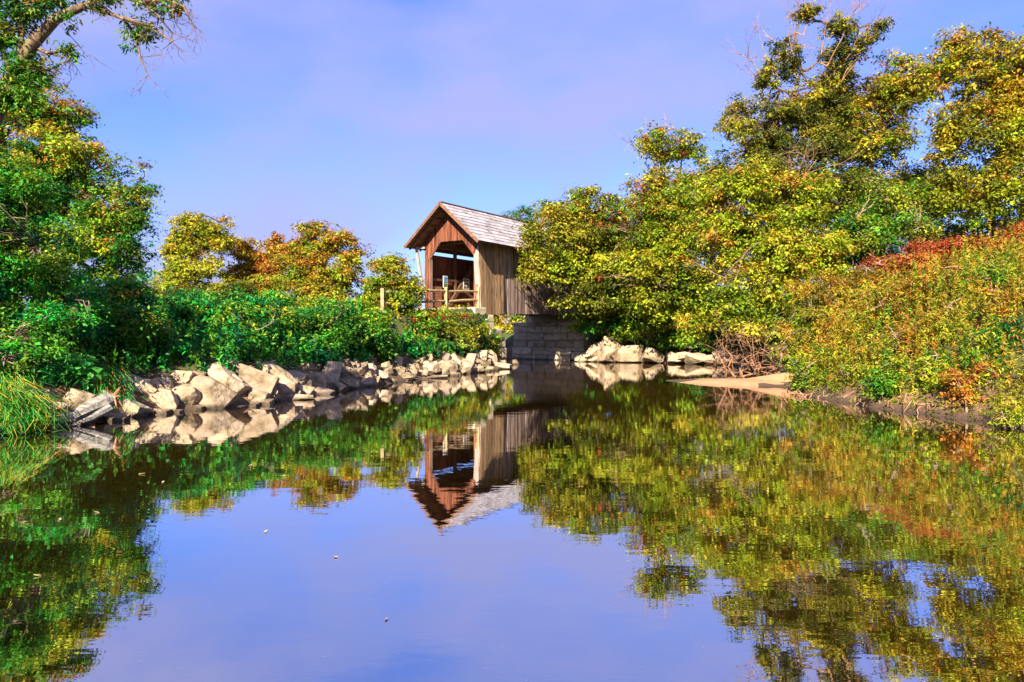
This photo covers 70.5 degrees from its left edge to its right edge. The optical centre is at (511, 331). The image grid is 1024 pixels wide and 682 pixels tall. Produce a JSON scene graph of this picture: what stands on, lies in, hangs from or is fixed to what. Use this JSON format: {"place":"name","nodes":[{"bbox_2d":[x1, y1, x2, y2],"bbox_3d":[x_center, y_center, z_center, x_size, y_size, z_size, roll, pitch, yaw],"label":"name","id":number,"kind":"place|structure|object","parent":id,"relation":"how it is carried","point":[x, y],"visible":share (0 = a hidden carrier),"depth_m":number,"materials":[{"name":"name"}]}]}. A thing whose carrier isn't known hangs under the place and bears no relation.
{"place":"outdoors","nodes":[
{"label":"outdoors","id":0,"kind":"place"},
{"bbox_2d":[0,359,1023,681],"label":"river","id":1,"kind":"structure","parent":0,"point":[544,521],"depth_m":7.00,"materials":[{"name":"liquid"}]},
{"bbox_2d":[0,277,1023,431],"bbox_3d":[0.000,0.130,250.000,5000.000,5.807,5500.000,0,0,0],"label":"ground","id":2,"kind":"structure","parent":0,"point":[243,400],"depth_m":19.63,"materials":[{"name":"soil"}]},
{"bbox_2d":[0,366,72,435],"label":"grass clump","id":3,"kind":"object","parent":2,"relation":"on","point":[19,408],"visible":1,"depth_m":14.49,"materials":[{"name":"green plant"}]},
{"bbox_2d":[37,399,67,413],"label":"boulder","id":4,"kind":"object","parent":2,"relation":"on","point":[63,405],"visible":0.25,"depth_m":15.42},
{"bbox_2d":[0,144,114,390],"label":"elderberry bush","id":5,"kind":"object","parent":2,"relation":"on","point":[23,194],"visible":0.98,"depth_m":16.52,"materials":[{"name":"green plant"}]},
{"bbox_2d":[35,349,107,390],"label":"burdock plant","id":6,"kind":"object","parent":2,"relation":"on","point":[74,367],"visible":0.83,"depth_m":16.38,"materials":[{"name":"green plant"}]},
{"bbox_2d":[62,388,95,408],"bbox_3d":[-9.686,1.557,16.108,0.578,0.560,0.475,23,-10,-11],"label":"boulder","id":7,"kind":"object","parent":2,"relation":"on","point":[75,398],"visible":0.55,"depth_m":15.97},
{"bbox_2d":[0,59,167,298],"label":"maple tree","id":8,"kind":"object","parent":2,"relation":"on","point":[118,225],"visible":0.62,"depth_m":24.65,"materials":[{"name":"green plant"}]},
{"bbox_2d":[65,387,122,425],"bbox_3d":[-9.223,1.641,15.752,0.571,0.842,1.411,0,0,42],"label":"driftwood log","id":9,"kind":"object","parent":2,"relation":"on","point":[96,407],"visible":0.89,"depth_m":15.79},
{"bbox_2d":[55,357,148,416],"bbox_3d":[-9.720,1.254,17.067,2.533,1.479,2.361,0,0,0],"label":"grass clump","id":10,"kind":"object","parent":2,"relation":"on","point":[108,383],"visible":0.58,"depth_m":17.02,"materials":[{"name":"green plant"}]},
{"bbox_2d":[0,0,206,125],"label":"overhanging tree","id":11,"kind":"object","parent":2,"relation":"on","point":[17,80],"visible":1,"depth_m":13.91,"materials":[{"name":"green plant"}]},
{"bbox_2d":[26,271,198,365],"bbox_3d":[-10.919,-0.365,19.646,4.396,2.656,3.380,0,0,34],"label":"dogwood bush","id":12,"kind":"object","parent":2,"relation":"on","point":[130,300],"visible":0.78,"depth_m":19.06,"materials":[{"name":"green plant"}]},
{"bbox_2d":[121,397,151,416],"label":"boulder","id":13,"kind":"object","parent":2,"relation":"on","point":[140,410],"visible":0.53,"depth_m":17.05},
{"bbox_2d":[127,374,158,396],"bbox_3d":[-9.296,1.386,18.146,0.937,0.433,0.559,39,-18,-1],"label":"boulder","id":14,"kind":"object","parent":2,"relation":"on","point":[140,385],"visible":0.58,"depth_m":17.94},
{"bbox_2d":[148,388,178,409],"bbox_3d":[-8.749,1.721,18.193,0.758,0.592,0.562,29,-33,-19],"label":"boulder","id":15,"kind":"object","parent":2,"relation":"on","point":[164,398],"visible":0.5,"depth_m":17.99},
{"bbox_2d":[158,377,173,389],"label":"boulder","id":16,"kind":"object","parent":2,"relation":"on","point":[166,382],"visible":0.65,"depth_m":18.64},
{"bbox_2d":[171,370,196,383],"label":"boulder","id":17,"kind":"object","parent":2,"relation":"on","point":[179,377],"visible":0.7,"depth_m":19.05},
{"bbox_2d":[172,383,200,404],"bbox_3d":[-8.422,1.681,18.655,0.745,0.650,0.547,29,-16,-9],"label":"boulder","id":18,"kind":"object","parent":2,"relation":"on","point":[186,394],"visible":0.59,"depth_m":18.48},
{"bbox_2d":[147,210,239,291],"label":"locust tree","id":19,"kind":"object","parent":2,"relation":"on","point":[197,236],"visible":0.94,"depth_m":44.37,"materials":[{"name":"yellow plant"}]},
{"bbox_2d":[187,375,239,408],"bbox_3d":[-8.007,1.610,19.143,1.300,0.741,0.796,27,-7,5],"label":"boulder","id":20,"kind":"object","parent":2,"relation":"on","point":[215,394],"visible":0.69,"depth_m":18.91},
{"bbox_2d":[147,279,291,362],"bbox_3d":[-9.759,-0.232,23.211,5.121,2.775,3.726,0,0,14],"label":"viburnum bush","id":21,"kind":"object","parent":2,"relation":"on","point":[207,307],"visible":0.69,"depth_m":22.79,"materials":[{"name":"green plant"}]},
{"bbox_2d":[203,362,251,393],"bbox_3d":[-7.902,1.347,19.798,1.290,0.617,0.756,32,-5,12],"label":"boulder","id":22,"kind":"object","parent":2,"relation":"on","point":[223,375],"visible":0.58,"depth_m":19.58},
{"bbox_2d":[141,270,350,310],"bbox_3d":[-13.183,-1.776,35.417,10.924,2.542,4.522,0,0,-20],"label":"yellow thicket","id":23,"kind":"object","parent":2,"relation":"on","point":[259,283],"visible":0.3,"depth_m":35.42,"materials":[{"name":"green plant"}]},
{"bbox_2d":[0,285,496,385],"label":"bushes","id":24,"kind":"object","parent":2,"relation":"on","point":[409,346],"visible":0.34,"depth_m":21.45,"materials":[{"name":"green plant"}]},
{"bbox_2d":[227,359,279,392],"bbox_3d":[-7.439,1.335,20.747,1.520,0.647,0.828,22,-8,-2],"label":"boulder","id":25,"kind":"object","parent":2,"relation":"on","point":[257,379],"visible":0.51,"depth_m":20.37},
{"bbox_2d":[209,229,299,293],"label":"sumac tree","id":26,"kind":"object","parent":2,"relation":"on","point":[251,265],"visible":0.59,"depth_m":47.10,"materials":[{"name":"orange plant"}]},
{"bbox_2d":[0,336,512,435],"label":"rubble","id":27,"kind":"object","parent":2,"relation":"on","point":[157,411],"visible":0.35,"depth_m":19.83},
{"bbox_2d":[247,388,270,402],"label":"boulder","id":28,"kind":"object","parent":2,"relation":"on","point":[258,395],"visible":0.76,"depth_m":19.94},
{"bbox_2d":[254,361,298,390],"bbox_3d":[-7.140,1.295,21.955,1.503,0.505,0.749,30,-12,-2],"label":"boulder","id":29,"kind":"object","parent":2,"relation":"on","point":[277,371],"visible":0.66,"depth_m":21.65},
{"bbox_2d":[277,380,295,393],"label":"boulder","id":30,"kind":"object","parent":2,"relation":"on","point":[287,387],"visible":0.62,"depth_m":21.46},
{"bbox_2d":[288,370,309,380],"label":"boulder","id":31,"kind":"object","parent":2,"relation":"on","point":[298,375],"visible":0.53,"depth_m":22.75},
{"bbox_2d":[286,394,313,399],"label":"boulder","id":32,"kind":"object","parent":2,"relation":"on","point":[299,397],"visible":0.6,"depth_m":21.21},
{"bbox_2d":[296,385,314,394],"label":"boulder","id":33,"kind":"object","parent":2,"relation":"on","point":[308,390],"visible":0.34,"depth_m":22.10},
{"bbox_2d":[254,287,362,364],"bbox_3d":[-7.835,-0.252,26.575,4.473,3.026,4.916,0,0,0],"label":"viburnum bush","id":34,"kind":"object","parent":2,"relation":"on","point":[325,316],"visible":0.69,"depth_m":26.11,"materials":[{"name":"green plant"}]},
{"bbox_2d":[307,372,327,387],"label":"boulder","id":35,"kind":"object","parent":2,"relation":"on","point":[320,379],"visible":0.49,"depth_m":23.39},
{"bbox_2d":[263,218,376,302],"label":"elm tree","id":36,"kind":"object","parent":2,"relation":"on","point":[313,273],"visible":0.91,"depth_m":42.27,"materials":[{"name":"yellow plant"}]},
{"bbox_2d":[315,386,334,394],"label":"boulder","id":37,"kind":"object","parent":2,"relation":"on","point":[322,390],"visible":0.47,"depth_m":23.09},
{"bbox_2d":[321,361,342,380],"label":"boulder","id":38,"kind":"object","parent":2,"relation":"on","point":[331,369],"visible":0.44,"depth_m":24.77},
{"bbox_2d":[328,377,346,391],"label":"boulder","id":39,"kind":"object","parent":2,"relation":"on","point":[334,383],"visible":0.48,"depth_m":24.24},
{"bbox_2d":[341,366,357,378],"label":"boulder","id":40,"kind":"object","parent":2,"relation":"on","point":[352,372],"visible":0.39,"depth_m":25.82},
{"bbox_2d":[340,378,359,388],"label":"boulder","id":41,"kind":"object","parent":2,"relation":"on","point":[351,383],"visible":0.59,"depth_m":25.26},
{"bbox_2d":[346,361,368,375],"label":"boulder","id":42,"kind":"object","parent":2,"relation":"on","point":[363,368],"visible":0.64,"depth_m":26.65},
{"bbox_2d":[332,293,403,363],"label":"grapevine bush","id":43,"kind":"object","parent":2,"relation":"on","point":[371,328],"visible":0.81,"depth_m":29.03,"materials":[{"name":"green plant"}]},
{"bbox_2d":[360,376,375,385],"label":"boulder","id":44,"kind":"object","parent":2,"relation":"on","point":[371,380],"visible":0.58,"depth_m":26.36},
{"bbox_2d":[375,369,388,380],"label":"boulder","id":45,"kind":"object","parent":2,"relation":"on","point":[383,375],"visible":0.56,"depth_m":27.79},
{"bbox_2d":[381,361,393,373],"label":"boulder","id":46,"kind":"object","parent":2,"relation":"on","point":[388,369],"visible":0.65,"depth_m":28.82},
{"bbox_2d":[352,251,430,316],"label":"fence bush","id":47,"kind":"object","parent":2,"relation":"on","point":[391,279],"visible":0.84,"depth_m":35.57,"materials":[{"name":"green plant"}]},
{"bbox_2d":[390,355,402,366],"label":"boulder","id":48,"kind":"object","parent":2,"relation":"on","point":[399,360],"visible":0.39,"depth_m":30.06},
{"bbox_2d":[396,370,413,380],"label":"boulder","id":49,"kind":"object","parent":2,"relation":"on","point":[408,376],"visible":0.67,"depth_m":29.52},
{"bbox_2d":[381,287,478,312],"bbox_3d":[-4.082,-1.540,38.053,0.208,2.041,8.057,0,0,33],"label":"rail fence","id":50,"kind":"object","parent":2,"relation":"on","point":[445,290],"visible":0.65,"depth_m":38.80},
{"bbox_2d":[423,361,440,373],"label":"boulder","id":51,"kind":"object","parent":2,"relation":"on","point":[433,367],"visible":0.62,"depth_m":31.90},
{"bbox_2d":[391,301,480,335],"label":"roadside grass","id":52,"kind":"structure","parent":2,"relation":"on","point":[444,306],"depth_m":38.24,"materials":[{"name":"green plant"}]},
{"bbox_2d":[439,351,450,360],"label":"boulder","id":53,"kind":"object","parent":2,"relation":"on","point":[446,356],"visible":0.47,"depth_m":34.10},
{"bbox_2d":[389,303,505,355],"bbox_3d":[-2.994,-0.052,37.159,8.949,2.901,4.272,0,0,-41],"label":"bank scrub","id":54,"kind":"object","parent":2,"relation":"on","point":[444,330],"visible":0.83,"depth_m":36.33,"materials":[{"name":"green plant"}]},
{"bbox_2d":[438,360,457,372],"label":"boulder","id":55,"kind":"object","parent":2,"relation":"on","point":[451,367],"visible":0.53,"depth_m":33.15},
{"bbox_2d":[461,359,474,372],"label":"boulder","id":56,"kind":"object","parent":2,"relation":"on","point":[468,365],"visible":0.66,"depth_m":34.53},
{"bbox_2d":[466,353,476,362],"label":"boulder","id":57,"kind":"object","parent":2,"relation":"on","point":[471,357],"visible":0.52,"depth_m":35.63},
{"bbox_2d":[476,350,488,360],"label":"boulder","id":58,"kind":"object","parent":2,"relation":"on","point":[483,354],"visible":0.59,"depth_m":37.98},
{"bbox_2d":[476,358,489,367],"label":"boulder","id":59,"kind":"object","parent":2,"relation":"on","point":[484,363],"visible":0.56,"depth_m":36.73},
{"bbox_2d":[462,307,505,359],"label":"stone abutment","id":60,"kind":"object","parent":2,"relation":"on","point":[481,311],"visible":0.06,"depth_m":41.55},
{"bbox_2d":[403,201,587,315],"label":"covered bridge","id":61,"kind":"structure","parent":60,"relation":"on","point":[487,241],"depth_m":43.61,"materials":[{"name":"brown wood"}]},
{"bbox_2d":[487,349,497,362],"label":"boulder","id":62,"kind":"object","parent":2,"relation":"on","point":[492,355],"visible":0.62,"depth_m":38.89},
{"bbox_2d":[494,362,511,368],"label":"boulder","id":63,"kind":"object","parent":2,"relation":"on","point":[501,365],"visible":0.62,"depth_m":38.64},
{"bbox_2d":[493,315,525,332],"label":"shrub","id":64,"kind":"object","parent":2,"relation":"on","point":[503,325],"visible":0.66,"depth_m":58.85,"materials":[{"name":"yellow plant"}]},
{"bbox_2d":[497,198,562,226],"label":"pine tree","id":65,"kind":"object","parent":2,"relation":"on","point":[527,211],"visible":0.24,"depth_m":89.64,"materials":[{"name":"green plant"}]},
{"bbox_2d":[512,315,599,359],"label":"stone abutment","id":66,"kind":"object","parent":2,"relation":"on","point":[543,337],"visible":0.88,"depth_m":51.54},
{"bbox_2d":[511,183,633,335],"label":"box elder","id":67,"kind":"object","parent":2,"relation":"on","point":[576,247],"visible":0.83,"depth_m":44.00,"materials":[{"name":"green plant"}]},
{"bbox_2d":[574,354,586,361],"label":"boulder","id":68,"kind":"object","parent":2,"relation":"on","point":[579,358],"visible":0.62,"depth_m":48.26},
{"bbox_2d":[585,341,600,359],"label":"boulder","id":69,"kind":"object","parent":2,"relation":"on","point":[592,350],"visible":0.61,"depth_m":47.79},
{"bbox_2d":[597,336,622,361],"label":"boulder","id":70,"kind":"object","parent":2,"relation":"on","point":[608,350],"visible":0.68,"depth_m":46.92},
{"bbox_2d":[617,345,643,361],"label":"boulder","id":71,"kind":"object","parent":2,"relation":"on","point":[629,353],"visible":0.94,"depth_m":46.51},
{"bbox_2d":[560,286,739,362],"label":"bank shrub","id":72,"kind":"object","parent":2,"relation":"on","point":[625,328],"visible":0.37,"depth_m":46.26,"materials":[{"name":"green plant"}]},
{"bbox_2d":[642,347,664,362],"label":"boulder","id":73,"kind":"object","parent":2,"relation":"on","point":[651,355],"visible":0.94,"depth_m":45.82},
{"bbox_2d":[587,109,734,336],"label":"box elder","id":74,"kind":"object","parent":2,"relation":"on","point":[656,238],"visible":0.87,"depth_m":42.81,"materials":[{"name":"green plant"}]},
{"bbox_2d":[587,168,741,316],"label":"background tree","id":75,"kind":"object","parent":2,"relation":"on","point":[712,279],"visible":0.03,"depth_m":52.02,"materials":[{"name":"green plant"}]},
{"bbox_2d":[666,351,681,362],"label":"boulder","id":76,"kind":"object","parent":2,"relation":"on","point":[670,356],"visible":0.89,"depth_m":45.31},
{"bbox_2d":[675,352,689,361],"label":"boulder","id":77,"kind":"object","parent":2,"relation":"on","point":[679,356],"visible":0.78,"depth_m":44.99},
{"bbox_2d":[684,353,705,363],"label":"boulder","id":78,"kind":"object","parent":2,"relation":"on","point":[691,358],"visible":0.77,"depth_m":44.47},
{"bbox_2d":[701,354,714,363],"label":"boulder","id":79,"kind":"object","parent":2,"relation":"on","point":[710,357],"visible":0.85,"depth_m":44.19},
{"bbox_2d":[591,281,832,356],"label":"back undergrowth","id":80,"kind":"object","parent":2,"relation":"on","point":[732,340],"visible":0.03,"depth_m":45.00,"materials":[{"name":"green plant"}]},
{"bbox_2d":[712,347,731,364],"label":"boulder","id":81,"kind":"object","parent":2,"relation":"on","point":[715,355],"visible":0.65,"depth_m":43.52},
{"bbox_2d":[679,373,797,385],"bbox_3d":[9.082,1.704,27.622,7.279,0.692,3.138,0,0,41],"label":"sand bar","id":82,"kind":"object","parent":2,"relation":"on","point":[778,378],"visible":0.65,"depth_m":27.31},
{"bbox_2d":[699,310,796,379],"bbox_3d":[9.941,0.900,30.245,5.318,3.736,6.487,0,0,0],"label":"brush pile","id":83,"kind":"object","parent":2,"relation":"on","point":[758,368],"visible":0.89,"depth_m":29.93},
{"bbox_2d":[670,110,860,370],"bbox_3d":[12.454,-3.996,35.631,9.381,12.539,6.422,0,0,0],"label":"box elder","id":84,"kind":"object","parent":2,"relation":"on","point":[772,242],"visible":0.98,"depth_m":34.48,"materials":[{"name":"yellow plant"}]},
{"bbox_2d":[763,328,811,371],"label":"weed clump","id":85,"kind":"object","parent":2,"relation":"on","point":[790,354],"visible":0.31,"depth_m":32.98,"materials":[{"name":"green plant"}]},
{"bbox_2d":[708,0,897,310],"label":"ash tree","id":86,"kind":"object","parent":2,"relation":"on","point":[780,142],"visible":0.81,"depth_m":40.77,"materials":[{"name":"green plant"}]},
{"bbox_2d":[777,343,835,391],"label":"weed clump","id":87,"kind":"object","parent":2,"relation":"on","point":[806,373],"visible":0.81,"depth_m":23.61,"materials":[{"name":"green plant"}]},
{"bbox_2d":[720,154,908,287],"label":"background tree","id":88,"kind":"object","parent":2,"relation":"on","point":[855,259],"visible":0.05,"depth_m":48.88,"materials":[{"name":"green plant"}]},
{"bbox_2d":[772,264,894,352],"bbox_3d":[11.842,-0.492,26.249,4.547,4.074,3.045,0,0,0],"label":"willow shrub","id":89,"kind":"object","parent":2,"relation":"on","point":[816,296],"visible":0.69,"depth_m":26.15,"materials":[{"name":"yellow plant"}]},
{"bbox_2d":[804,310,864,351],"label":"weed clump","id":90,"kind":"object","parent":2,"relation":"on","point":[825,324],"visible":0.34,"depth_m":25.00,"materials":[{"name":"green plant"}]},
{"bbox_2d":[829,329,886,381],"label":"weed clump","id":91,"kind":"object","parent":2,"relation":"on","point":[858,355],"visible":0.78,"depth_m":20.98,"materials":[{"name":"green plant"}]},
{"bbox_2d":[778,389,947,413],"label":"exposed roots","id":92,"kind":"object","parent":2,"relation":"on","point":[811,393],"visible":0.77,"depth_m":18.93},
{"bbox_2d":[841,282,897,332],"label":"weed clump","id":93,"kind":"object","parent":2,"relation":"on","point":[866,302],"visible":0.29,"depth_m":24.47,"materials":[{"name":"green plant"}]},
{"bbox_2d":[800,47,949,273],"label":"maple tree","id":94,"kind":"object","parent":2,"relation":"on","point":[897,94],"visible":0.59,"depth_m":42.42,"materials":[{"name":"yellow plant"}]},
{"bbox_2d":[856,351,919,403],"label":"weed clump","id":95,"kind":"object","parent":2,"relation":"on","point":[881,381],"visible":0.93,"depth_m":19.08,"materials":[{"name":"green plant"}]},
{"bbox_2d":[824,166,969,260],"bbox_3d":[19.765,-5.137,37.528,6.818,7.206,5.975,0,0,-39],"label":"alder bush","id":96,"kind":"object","parent":2,"relation":"on","point":[914,219],"visible":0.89,"depth_m":36.95,"materials":[{"name":"green plant"}]},
{"bbox_2d":[873,317,932,358],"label":"weed clump","id":97,"kind":"object","parent":2,"relation":"on","point":[902,333],"visible":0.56,"depth_m":19.94,"materials":[{"name":"green plant"}]},
{"bbox_2d":[784,340,1023,419],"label":"shore grass","id":98,"kind":"structure","parent":2,"relation":"on","point":[834,383],"depth_m":19.37,"materials":[{"name":"green plant"}]},
{"bbox_2d":[790,218,1023,409],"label":"goldenrod weeds","id":99,"kind":"object","parent":2,"relation":"on","point":[850,323],"visible":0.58,"depth_m":20.73,"materials":[{"name":"yellow plant"}]},
{"bbox_2d":[911,343,956,392],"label":"weed clump","id":100,"kind":"object","parent":2,"relation":"on","point":[928,366],"visible":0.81,"depth_m":18.20,"materials":[{"name":"yellow plant"}]},
{"bbox_2d":[852,219,1023,280],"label":"sumac thicket","id":101,"kind":"object","parent":2,"relation":"on","point":[924,250],"visible":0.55,"depth_m":25.67,"materials":[{"name":"red plant"}]},
{"bbox_2d":[862,262,1023,321],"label":"gold shrub","id":102,"kind":"object","parent":2,"relation":"on","point":[888,292],"visible":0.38,"depth_m":22.00,"materials":[{"name":"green plant"}]},
{"bbox_2d":[917,261,968,299],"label":"weed clump","id":103,"kind":"object","parent":2,"relation":"on","point":[945,265],"visible":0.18,"depth_m":21.89,"materials":[{"name":"yellow plant"}]},
{"bbox_2d":[914,290,982,346],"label":"weed clump","id":104,"kind":"object","parent":2,"relation":"on","point":[947,330],"visible":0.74,"depth_m":19.27,"materials":[{"name":"yellow plant"}]},
{"bbox_2d":[904,160,1023,252],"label":"background tree","id":105,"kind":"object","parent":2,"relation":"on","point":[955,230],"visible":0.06,"depth_m":44.29,"materials":[{"name":"green plant"}]},
{"bbox_2d":[908,21,1023,238],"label":"maple tree","id":106,"kind":"object","parent":2,"relation":"on","point":[998,106],"visible":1,"depth_m":35.87,"materials":[{"name":"yellow plant"}]},
{"bbox_2d":[931,357,1000,412],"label":"weed clump","id":107,"kind":"object","parent":2,"relation":"on","point":[957,384],"visible":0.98,"depth_m":17.01,"materials":[{"name":"orange plant"}]},
{"bbox_2d":[954,325,1011,367],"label":"weed clump","id":108,"kind":"object","parent":2,"relation":"on","point":[986,352],"visible":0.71,"depth_m":17.62,"materials":[{"name":"green plant"}]},
{"bbox_2d":[955,250,1023,295],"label":"weed clump","id":109,"kind":"object","parent":2,"relation":"on","point":[992,276],"visible":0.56,"depth_m":19.95,"materials":[{"name":"green plant"}]},
{"bbox_2d":[967,283,1023,324],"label":"weed clump","id":110,"kind":"object","parent":2,"relation":"on","point":[987,294],"visible":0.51,"depth_m":18.54,"materials":[{"name":"yellow plant"}]},
{"bbox_2d":[970,315,1023,381],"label":"jewelweed clump","id":111,"kind":"object","parent":2,"relation":"on","point":[1011,339],"visible":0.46,"depth_m":17.60,"materials":[{"name":"green plant"}]},
{"bbox_2d":[979,383,1023,427],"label":"weed clump","id":112,"kind":"object","parent":2,"relation":"on","point":[1007,418],"visible":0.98,"depth_m":15.05,"materials":[{"name":"yellow plant"}]},
{"bbox_2d":[0,0,1023,322],"label":"sky","id":113,"kind":"structure","parent":0,"point":[364,116],"materials":[{"name":"blue"}]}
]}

